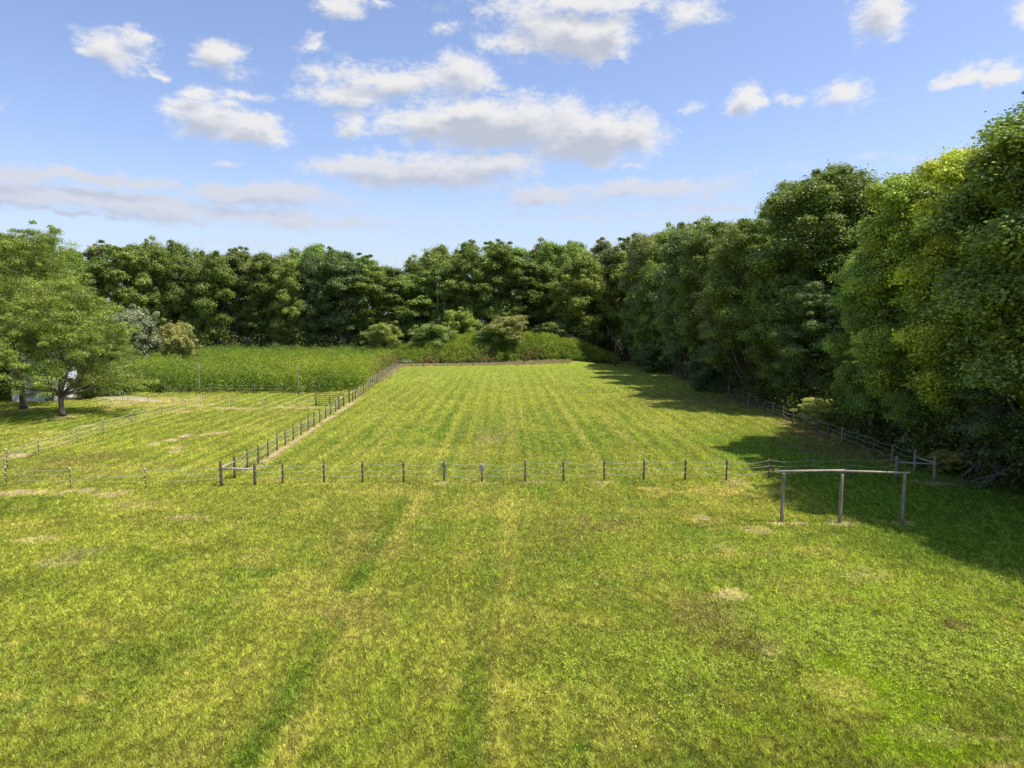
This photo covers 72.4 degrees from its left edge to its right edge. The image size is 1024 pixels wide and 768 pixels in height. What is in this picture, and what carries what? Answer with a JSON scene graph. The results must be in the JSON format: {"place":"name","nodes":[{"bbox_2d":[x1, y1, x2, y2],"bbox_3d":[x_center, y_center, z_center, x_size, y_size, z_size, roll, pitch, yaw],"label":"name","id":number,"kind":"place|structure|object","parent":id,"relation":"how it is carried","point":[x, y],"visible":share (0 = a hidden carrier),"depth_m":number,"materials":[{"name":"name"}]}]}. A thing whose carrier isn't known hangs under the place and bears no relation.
{"place":"outdoors","nodes":[
{"label":"outdoors","id":0,"kind":"place"},
{"bbox_2d":[71,395,169,401],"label":"path","id":1,"kind":"structure","parent":0,"point":[138,398],"depth_m":87.65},
{"bbox_2d":[367,358,571,381],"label":"dry grass","id":2,"kind":"structure","parent":0,"point":[395,369],"depth_m":150.51,"materials":[{"name":"plant"}]},
{"bbox_2d":[0,321,1023,767],"bbox_3d":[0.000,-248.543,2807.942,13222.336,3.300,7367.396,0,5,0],"label":"ground","id":3,"kind":"structure","parent":0,"point":[576,367],"depth_m":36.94,"materials":[{"name":"plant"}]},
{"bbox_2d":[0,280,31,387],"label":"broadleaf tree","id":4,"kind":"object","parent":3,"relation":"on","point":[3,370],"visible":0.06,"depth_m":88.15,"materials":[{"name":"green plant"}]},
{"bbox_2d":[6,352,76,401],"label":"shed","id":5,"kind":"structure","parent":3,"relation":"on","point":[15,397],"depth_m":84.70,"materials":[{"name":"white"}]},
{"bbox_2d":[0,220,104,409],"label":"locust tree","id":6,"kind":"object","parent":3,"relation":"on","point":[27,248],"visible":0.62,"depth_m":75.70,"materials":[{"name":"green plant"}]},
{"bbox_2d":[54,251,100,327],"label":"broadleaf tree","id":7,"kind":"object","parent":3,"relation":"on","point":[78,268],"visible":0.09,"depth_m":177.28,"materials":[{"name":"green plant"}]},
{"bbox_2d":[0,268,162,416],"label":"locust tree","id":8,"kind":"object","parent":3,"relation":"on","point":[64,296],"visible":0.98,"depth_m":70.24,"materials":[{"name":"green plant"}]},
{"bbox_2d":[0,363,167,396],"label":"undergrowth","id":9,"kind":"object","parent":3,"relation":"on","point":[127,390],"visible":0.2,"depth_m":91.75,"materials":[{"name":"green plant"}]},
{"bbox_2d":[68,373,103,398],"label":"bush","id":10,"kind":"object","parent":3,"relation":"on","point":[91,392],"visible":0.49,"depth_m":86.76,"materials":[{"name":"green plant"}]},
{"bbox_2d":[69,256,123,318],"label":"broadleaf tree","id":11,"kind":"object","parent":3,"relation":"on","point":[96,269],"visible":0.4,"depth_m":170.05,"materials":[{"name":"green plant"}]},
{"bbox_2d":[70,316,131,373],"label":"tree","id":12,"kind":"object","parent":3,"relation":"on","point":[110,355],"visible":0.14,"depth_m":100.68,"materials":[{"name":"green plant"}]},
{"bbox_2d":[0,395,201,466],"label":"stake fence","id":13,"kind":"object","parent":3,"relation":"on","point":[92,432],"visible":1,"depth_m":57.19,"materials":[{"name":"wood"}]},
{"bbox_2d":[82,239,121,304],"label":"broadleaf tree","id":14,"kind":"object","parent":3,"relation":"on","point":[94,251],"visible":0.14,"depth_m":185.73,"materials":[{"name":"green plant"}]},
{"bbox_2d":[3,466,219,487],"bbox_3d":[-25.575,5.483,41.043,16.669,1.285,0.817,0,5,0],"label":"stake fence","id":15,"kind":"object","parent":3,"relation":"on","point":[145,481],"visible":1,"depth_m":40.81,"materials":[{"name":"wood"}]},
{"bbox_2d":[102,241,145,310],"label":"broadleaf tree","id":16,"kind":"object","parent":3,"relation":"on","point":[115,260],"visible":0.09,"depth_m":186.66,"materials":[{"name":"green plant"}]},
{"bbox_2d":[104,244,159,318],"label":"broadleaf tree","id":17,"kind":"object","parent":3,"relation":"on","point":[122,274],"visible":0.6,"depth_m":169.81,"materials":[{"name":"green plant"}]},
{"bbox_2d":[107,303,165,359],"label":"shrub","id":18,"kind":"object","parent":3,"relation":"on","point":[138,317],"visible":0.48,"depth_m":122.28,"materials":[{"name":"green plant"}]},
{"bbox_2d":[133,233,170,344],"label":"broadleaf tree","id":19,"kind":"object","parent":3,"relation":"on","point":[147,245],"visible":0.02,"depth_m":184.56,"materials":[{"name":"green plant"}]},
{"bbox_2d":[133,245,183,333],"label":"broadleaf tree","id":20,"kind":"object","parent":3,"relation":"on","point":[159,257],"visible":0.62,"depth_m":173.91,"materials":[{"name":"green plant"}]},
{"bbox_2d":[155,238,204,317],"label":"broadleaf tree","id":21,"kind":"object","parent":3,"relation":"on","point":[173,246],"visible":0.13,"depth_m":180.69,"materials":[{"name":"green plant"}]},
{"bbox_2d":[156,317,204,361],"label":"shrub","id":22,"kind":"object","parent":3,"relation":"on","point":[179,337],"visible":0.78,"depth_m":126.71,"materials":[{"name":"green plant"}]},
{"bbox_2d":[154,250,214,334],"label":"broadleaf tree","id":23,"kind":"object","parent":3,"relation":"on","point":[186,275],"visible":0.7,"depth_m":174.00,"materials":[{"name":"green plant"}]},
{"bbox_2d":[187,249,242,348],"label":"broadleaf tree","id":24,"kind":"object","parent":3,"relation":"on","point":[216,268],"visible":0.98,"depth_m":171.41,"materials":[{"name":"green plant"}]},
{"bbox_2d":[212,247,257,342],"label":"broadleaf tree","id":25,"kind":"object","parent":3,"relation":"on","point":[238,261],"visible":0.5,"depth_m":176.44,"materials":[{"name":"green plant"}]},
{"bbox_2d":[77,343,402,392],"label":"tall weeds","id":26,"kind":"object","parent":3,"relation":"on","point":[329,368],"visible":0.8,"depth_m":102.18,"materials":[{"name":"green plant"}]},
{"bbox_2d":[240,249,280,346],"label":"broadleaf tree","id":27,"kind":"object","parent":3,"relation":"on","point":[264,257],"visible":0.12,"depth_m":181.18,"materials":[{"name":"green plant"}]},
{"bbox_2d":[237,256,284,347],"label":"broadleaf tree","id":28,"kind":"object","parent":3,"relation":"on","point":[260,310],"visible":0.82,"depth_m":172.48,"materials":[{"name":"green plant"}]},
{"bbox_2d":[255,246,309,346],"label":"broadleaf tree","id":29,"kind":"object","parent":3,"relation":"on","point":[278,259],"visible":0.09,"depth_m":185.65,"materials":[{"name":"green plant"}]},
{"bbox_2d":[267,258,310,349],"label":"broadleaf tree","id":30,"kind":"object","parent":3,"relation":"on","point":[285,272],"visible":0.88,"depth_m":169.81,"materials":[{"name":"green plant"}]},
{"bbox_2d":[286,243,334,333],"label":"broadleaf tree","id":31,"kind":"object","parent":3,"relation":"on","point":[319,249],"visible":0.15,"depth_m":186.36,"materials":[{"name":"green plant"}]},
{"bbox_2d":[291,247,342,345],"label":"broadleaf tree","id":32,"kind":"object","parent":3,"relation":"on","point":[317,288],"visible":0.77,"depth_m":171.01,"materials":[{"name":"green plant"}]},
{"bbox_2d":[239,361,398,467],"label":"fence","id":33,"kind":"object","parent":3,"relation":"on","point":[292,428],"visible":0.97,"depth_m":64.66,"materials":[{"name":"grey wood"}]},
{"bbox_2d":[315,393,342,405],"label":"metal gate","id":34,"kind":"structure","parent":3,"relation":"on","point":[316,401],"depth_m":79.98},
{"bbox_2d":[314,246,359,340],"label":"broadleaf tree","id":35,"kind":"object","parent":3,"relation":"on","point":[330,250],"visible":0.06,"depth_m":183.96,"materials":[{"name":"green plant"}]},
{"bbox_2d":[48,331,632,360],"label":"undergrowth","id":36,"kind":"object","parent":3,"relation":"on","point":[610,344],"visible":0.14,"depth_m":170.34,"materials":[{"name":"green plant"}]},
{"bbox_2d":[314,250,376,346],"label":"broadleaf tree","id":37,"kind":"object","parent":3,"relation":"on","point":[343,267],"visible":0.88,"depth_m":169.74,"materials":[{"name":"green plant"}]},
{"bbox_2d":[350,252,386,330],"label":"broadleaf tree","id":38,"kind":"object","parent":3,"relation":"on","point":[365,260],"visible":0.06,"depth_m":186.57,"materials":[{"name":"green plant"}]},
{"bbox_2d":[341,262,404,339],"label":"broadleaf tree","id":39,"kind":"object","parent":3,"relation":"on","point":[371,272],"visible":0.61,"depth_m":170.61,"materials":[{"name":"green plant"}]},
{"bbox_2d":[359,320,404,354],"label":"shrub","id":40,"kind":"object","parent":3,"relation":"on","point":[383,334],"visible":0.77,"depth_m":155.71,"materials":[{"name":"green plant"}]},
{"bbox_2d":[374,264,403,339],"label":"broadleaf tree","id":41,"kind":"object","parent":3,"relation":"on","point":[390,272],"visible":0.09,"depth_m":187.45,"materials":[{"name":"green plant"}]},
{"bbox_2d":[377,275,422,344],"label":"broadleaf tree","id":42,"kind":"object","parent":3,"relation":"on","point":[401,286],"visible":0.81,"depth_m":170.64,"materials":[{"name":"green plant"}]},
{"bbox_2d":[401,252,427,340],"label":"broadleaf tree","id":43,"kind":"object","parent":3,"relation":"on","point":[412,266],"visible":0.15,"depth_m":187.65,"materials":[{"name":"green plant"}]},
{"bbox_2d":[391,268,446,336],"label":"broadleaf tree","id":44,"kind":"object","parent":3,"relation":"on","point":[421,287],"visible":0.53,"depth_m":173.65,"materials":[{"name":"green plant"}]},
{"bbox_2d":[407,321,459,350],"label":"shrub","id":45,"kind":"object","parent":3,"relation":"on","point":[430,333],"visible":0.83,"depth_m":157.36,"materials":[{"name":"green plant"}]},
{"bbox_2d":[417,243,451,316],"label":"broadleaf tree","id":46,"kind":"object","parent":3,"relation":"on","point":[438,253],"visible":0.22,"depth_m":184.15,"materials":[{"name":"green plant"}]},
{"bbox_2d":[415,252,478,332],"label":"broadleaf tree","id":47,"kind":"object","parent":3,"relation":"on","point":[446,271],"visible":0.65,"depth_m":172.50,"materials":[{"name":"green plant"}]},
{"bbox_2d":[442,307,482,336],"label":"shrub","id":48,"kind":"object","parent":3,"relation":"on","point":[461,322],"visible":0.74,"depth_m":165.50,"materials":[{"name":"green plant"}]},
{"bbox_2d":[449,239,493,319],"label":"broadleaf tree","id":49,"kind":"object","parent":3,"relation":"on","point":[471,244],"visible":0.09,"depth_m":180.07,"materials":[{"name":"green plant"}]},
{"bbox_2d":[450,246,496,331],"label":"broadleaf tree","id":50,"kind":"object","parent":3,"relation":"on","point":[470,256],"visible":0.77,"depth_m":171.09,"materials":[{"name":"green plant"}]},
{"bbox_2d":[472,330,503,345],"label":"shrub","id":51,"kind":"object","parent":3,"relation":"on","point":[484,334],"visible":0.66,"depth_m":157.83,"materials":[{"name":"green plant"}]},
{"bbox_2d":[364,330,619,363],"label":"tall weeds","id":52,"kind":"object","parent":3,"relation":"on","point":[558,347],"visible":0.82,"depth_m":155.55,"materials":[{"name":"green plant"}]},
{"bbox_2d":[480,238,512,329],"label":"broadleaf tree","id":53,"kind":"object","parent":3,"relation":"on","point":[485,249],"visible":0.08,"depth_m":186.39,"materials":[{"name":"green plant"}]},
{"bbox_2d":[471,241,525,324],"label":"broadleaf tree","id":54,"kind":"object","parent":3,"relation":"on","point":[503,260],"visible":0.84,"depth_m":171.53,"materials":[{"name":"green plant"}]},
{"bbox_2d":[481,312,527,348],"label":"shrub","id":55,"kind":"object","parent":3,"relation":"on","point":[509,328],"visible":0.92,"depth_m":155.68,"materials":[{"name":"green plant"}]},
{"bbox_2d":[501,245,536,331],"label":"broadleaf tree","id":56,"kind":"object","parent":3,"relation":"on","point":[521,253],"visible":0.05,"depth_m":185.83,"materials":[{"name":"green plant"}]},
{"bbox_2d":[504,257,553,331],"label":"broadleaf tree","id":57,"kind":"object","parent":3,"relation":"on","point":[533,296],"visible":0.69,"depth_m":172.09,"materials":[{"name":"green plant"}]},
{"bbox_2d":[528,236,567,322],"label":"broadleaf tree","id":58,"kind":"object","parent":3,"relation":"on","point":[538,246],"visible":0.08,"depth_m":184.49,"materials":[{"name":"green plant"}]},
{"bbox_2d":[532,320,568,338],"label":"shrub","id":59,"kind":"object","parent":3,"relation":"on","point":[552,327],"visible":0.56,"depth_m":163.73,"materials":[{"name":"green plant"}]},
{"bbox_2d":[532,240,571,332],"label":"broadleaf tree","id":60,"kind":"object","parent":3,"relation":"on","point":[547,259],"visible":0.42,"depth_m":176.09,"materials":[{"name":"green plant"}]},
{"bbox_2d":[219,449,936,485],"bbox_3d":[4.516,5.155,43.130,43.805,1.586,3.018,0,5,-3],"label":"rope fence","id":61,"kind":"object","parent":3,"relation":"on","point":[914,463],"visible":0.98,"depth_m":42.68,"materials":[{"name":"wood"}]},
{"bbox_2d":[559,239,599,341],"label":"broadleaf tree","id":62,"kind":"object","parent":3,"relation":"on","point":[576,247],"visible":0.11,"depth_m":183.87,"materials":[{"name":"green plant"}]},
{"bbox_2d":[546,250,616,344],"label":"broadleaf tree","id":63,"kind":"object","parent":3,"relation":"on","point":[572,274],"visible":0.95,"depth_m":165.83,"materials":[{"name":"green plant"}]},
{"bbox_2d":[577,246,626,348],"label":"broadleaf tree","id":64,"kind":"object","parent":3,"relation":"on","point":[607,258],"visible":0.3,"depth_m":170.63,"materials":[{"name":"green plant"}]},
{"bbox_2d":[589,237,621,331],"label":"broadleaf tree","id":65,"kind":"object","parent":3,"relation":"on","point":[601,245],"visible":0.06,"depth_m":182.36,"materials":[{"name":"green plant"}]},
{"bbox_2d":[598,248,638,360],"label":"broadleaf tree","id":66,"kind":"object","parent":3,"relation":"on","point":[617,274],"visible":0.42,"depth_m":166.74,"materials":[{"name":"green plant"}]},
{"bbox_2d":[614,235,636,288],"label":"broadleaf tree","id":67,"kind":"object","parent":3,"relation":"on","point":[623,245],"visible":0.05,"depth_m":184.65,"materials":[{"name":"green plant"}]},
{"bbox_2d":[616,283,646,365],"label":"broadleaf tree","id":68,"kind":"object","parent":3,"relation":"on","point":[627,337],"visible":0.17,"depth_m":147.90,"materials":[{"name":"green plant"}]},
{"bbox_2d":[615,231,658,332],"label":"broadleaf tree","id":69,"kind":"object","parent":3,"relation":"on","point":[639,244],"visible":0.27,"depth_m":154.72,"materials":[{"name":"green plant"}]},
{"bbox_2d":[625,259,667,355],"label":"broadleaf tree","id":70,"kind":"object","parent":3,"relation":"on","point":[645,317],"visible":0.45,"depth_m":136.19,"materials":[{"name":"green plant"}]},
{"bbox_2d":[635,341,670,371],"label":"shrub","id":71,"kind":"object","parent":3,"relation":"on","point":[647,356],"visible":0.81,"depth_m":130.72,"materials":[{"name":"green plant"}]},
{"bbox_2d":[642,228,673,317],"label":"broadleaf tree","id":72,"kind":"object","parent":3,"relation":"on","point":[653,251],"visible":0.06,"depth_m":141.28,"materials":[{"name":"green plant"}]},
{"bbox_2d":[645,220,695,373],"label":"broadleaf tree","id":73,"kind":"object","parent":3,"relation":"on","point":[655,296],"visible":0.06,"depth_m":125.64,"materials":[{"name":"green plant"}]},
{"bbox_2d":[653,226,706,377],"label":"broadleaf tree","id":74,"kind":"object","parent":3,"relation":"on","point":[666,320],"visible":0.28,"depth_m":115.61,"materials":[{"name":"green plant"}]},
{"bbox_2d":[669,213,728,366],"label":"broadleaf tree","id":75,"kind":"object","parent":3,"relation":"on","point":[708,220],"visible":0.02,"depth_m":111.65,"materials":[{"name":"green plant"}]},
{"bbox_2d":[669,218,733,351],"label":"broadleaf tree","id":76,"kind":"object","parent":3,"relation":"on","point":[697,259],"visible":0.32,"depth_m":104.95,"materials":[{"name":"green plant"}]},
{"bbox_2d":[683,348,727,390],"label":"shrub","id":77,"kind":"object","parent":3,"relation":"on","point":[703,376],"visible":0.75,"depth_m":95.44,"materials":[{"name":"green plant"}]},
{"bbox_2d":[693,280,752,392],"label":"broadleaf tree","id":78,"kind":"object","parent":3,"relation":"on","point":[707,325],"visible":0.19,"depth_m":93.21,"materials":[{"name":"green plant"}]},
{"bbox_2d":[432,508,1023,767],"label":"clover","id":79,"kind":"object","parent":3,"relation":"on","point":[885,659],"visible":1,"depth_m":20.95,"materials":[{"name":"green plant"}]},
{"bbox_2d":[695,221,772,390],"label":"broadleaf tree","id":80,"kind":"object","parent":3,"relation":"on","point":[727,226],"visible":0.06,"depth_m":95.22,"materials":[{"name":"green plant"}]},
{"bbox_2d":[690,216,825,397],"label":"broadleaf tree","id":81,"kind":"object","parent":3,"relation":"on","point":[742,242],"visible":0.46,"depth_m":86.55,"materials":[{"name":"green plant"}]},
{"bbox_2d":[636,361,910,462],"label":"rope fence","id":82,"kind":"object","parent":3,"relation":"on","point":[841,432],"visible":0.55,"depth_m":63.53,"materials":[{"name":"wood"}]},
{"bbox_2d":[733,255,828,406],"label":"broadleaf tree","id":83,"kind":"object","parent":3,"relation":"on","point":[793,276],"visible":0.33,"depth_m":77.66,"materials":[{"name":"green plant"}]},
{"bbox_2d":[748,178,832,287],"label":"broadleaf tree","id":84,"kind":"object","parent":3,"relation":"on","point":[784,182],"visible":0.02,"depth_m":98.82,"materials":[{"name":"green plant"}]},
{"bbox_2d":[760,279,857,412],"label":"broadleaf tree","id":85,"kind":"object","parent":3,"relation":"on","point":[813,329],"visible":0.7,"depth_m":71.91,"materials":[{"name":"green plant"}]},
{"bbox_2d":[738,163,886,382],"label":"broadleaf tree","id":86,"kind":"object","parent":3,"relation":"on","point":[829,203],"visible":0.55,"depth_m":74.31,"materials":[{"name":"green plant"}]},
{"bbox_2d":[790,396,847,427],"bbox_3d":[28.566,2.521,64.203,4.530,3.110,4.717,-1,5,-12],"label":"shrub","id":87,"kind":"object","parent":3,"relation":"on","point":[808,405],"visible":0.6,"depth_m":63.70,"materials":[{"name":"green plant"}]},
{"bbox_2d":[630,335,1023,498],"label":"undergrowth","id":88,"kind":"object","parent":3,"relation":"on","point":[922,444],"visible":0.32,"depth_m":53.11,"materials":[{"name":"green plant"}]},
{"bbox_2d":[806,159,858,230],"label":"broadleaf tree","id":89,"kind":"object","parent":3,"relation":"on","point":[818,170],"depth_m":103.00,"materials":[{"name":"green plant"}]},
{"bbox_2d":[774,469,909,523],"bbox_3d":[15.932,5.445,33.884,6.555,2.685,0.278,0,5,1],"label":"log frame","id":90,"kind":"object","parent":3,"relation":"on","point":[841,497],"visible":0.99,"depth_m":33.75,"materials":[{"name":"wood"}]},
{"bbox_2d":[832,347,866,398],"bbox_3d":[33.114,-0.009,64.125,7.372,7.951,6.513,0,5,0],"label":"broadleaf tree","id":91,"kind":"object","parent":3,"relation":"on","point":[849,360],"visible":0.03,"depth_m":64.27,"materials":[{"name":"green plant"}]},
{"bbox_2d":[822,241,915,444],"bbox_3d":[28.148,-3.660,54.349,7.927,17.008,7.929,0,5,0],"label":"broadleaf tree","id":92,"kind":"object","parent":3,"relation":"on","point":[861,404],"visible":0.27,"depth_m":54.24,"materials":[{"name":"green plant"}]},
{"bbox_2d":[853,359,921,435],"bbox_3d":[30.924,0.354,54.770,7.402,8.930,8.993,-3,6,-26],"label":"broadleaf tree","id":93,"kind":"object","parent":3,"relation":"on","point":[879,409],"visible":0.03,"depth_m":54.49,"materials":[{"name":"green plant"}]},
{"bbox_2d":[835,168,987,454],"bbox_3d":[29.202,-5.050,50.772,11.324,20.431,11.327,0,5,-4],"label":"broadleaf tree","id":94,"kind":"object","parent":3,"relation":"on","point":[893,195],"visible":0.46,"depth_m":49.65,"materials":[{"name":"green plant"}]},
{"bbox_2d":[867,275,1020,445],"bbox_3d":[29.905,-1.206,48.142,8.684,13.251,9.830,-1,5,-12],"label":"broadleaf tree","id":95,"kind":"object","parent":3,"relation":"on","point":[904,403],"visible":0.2,"depth_m":48.21,"materials":[{"name":"green plant"}]},
{"bbox_2d":[924,448,966,472],"bbox_3d":[27.896,4.979,45.022,2.491,1.600,2.594,-4,6,-34],"label":"shrub","id":96,"kind":"object","parent":3,"relation":"on","point":[946,455],"visible":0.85,"depth_m":44.79,"materials":[{"name":"green plant"}]},
{"bbox_2d":[879,140,1021,468],"bbox_3d":[30.461,-4.880,45.535,12.230,21.047,12.233,1,5,7],"label":"broadleaf tree","id":97,"kind":"object","parent":3,"relation":"on","point":[947,167],"visible":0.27,"depth_m":44.99,"materials":[{"name":"green plant"}]},
{"bbox_2d":[904,91,1023,427],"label":"broadleaf tree","id":98,"kind":"object","parent":3,"relation":"on","point":[996,165],"visible":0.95,"depth_m":36.48,"materials":[{"name":"green plant"}]},
{"bbox_2d":[922,459,1022,491],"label":"fallen branch","id":99,"kind":"object","parent":3,"relation":"on","point":[998,472],"visible":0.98,"depth_m":39.67,"materials":[{"name":"wood"}]},
{"bbox_2d":[944,430,1005,485],"bbox_3d":[27.546,4.277,41.525,4.966,4.340,2.104,-1,5,-15],"label":"fallen branch","id":100,"kind":"object","parent":3,"relation":"on","point":[970,470],"visible":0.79,"depth_m":41.34,"materials":[{"name":"wood"}]},
{"bbox_2d":[942,325,1023,468],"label":"broadleaf tree","id":101,"kind":"object","parent":3,"relation":"on","point":[994,422],"visible":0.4,"depth_m":41.06,"materials":[{"name":"green plant"}]},
{"bbox_2d":[948,392,1009,437],"bbox_3d":[27.799,1.667,41.314,4.984,3.120,1.434,-2,6,-19],"label":"fallen branch","id":102,"kind":"object","parent":101,"relation":"attached to","point":[988,410],"visible":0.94,"depth_m":41.23,"materials":[{"name":"wood"}]},
{"bbox_2d":[970,201,1023,465],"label":"broadleaf tree","id":103,"kind":"object","parent":3,"relation":"on","point":[1021,280],"visible":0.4,"depth_m":34.03,"materials":[{"name":"green plant"}]},
{"bbox_2d":[0,0,1023,313],"label":"sky","id":104,"kind":"structure","parent":0,"point":[390,131],"materials":[{"name":"blue"}]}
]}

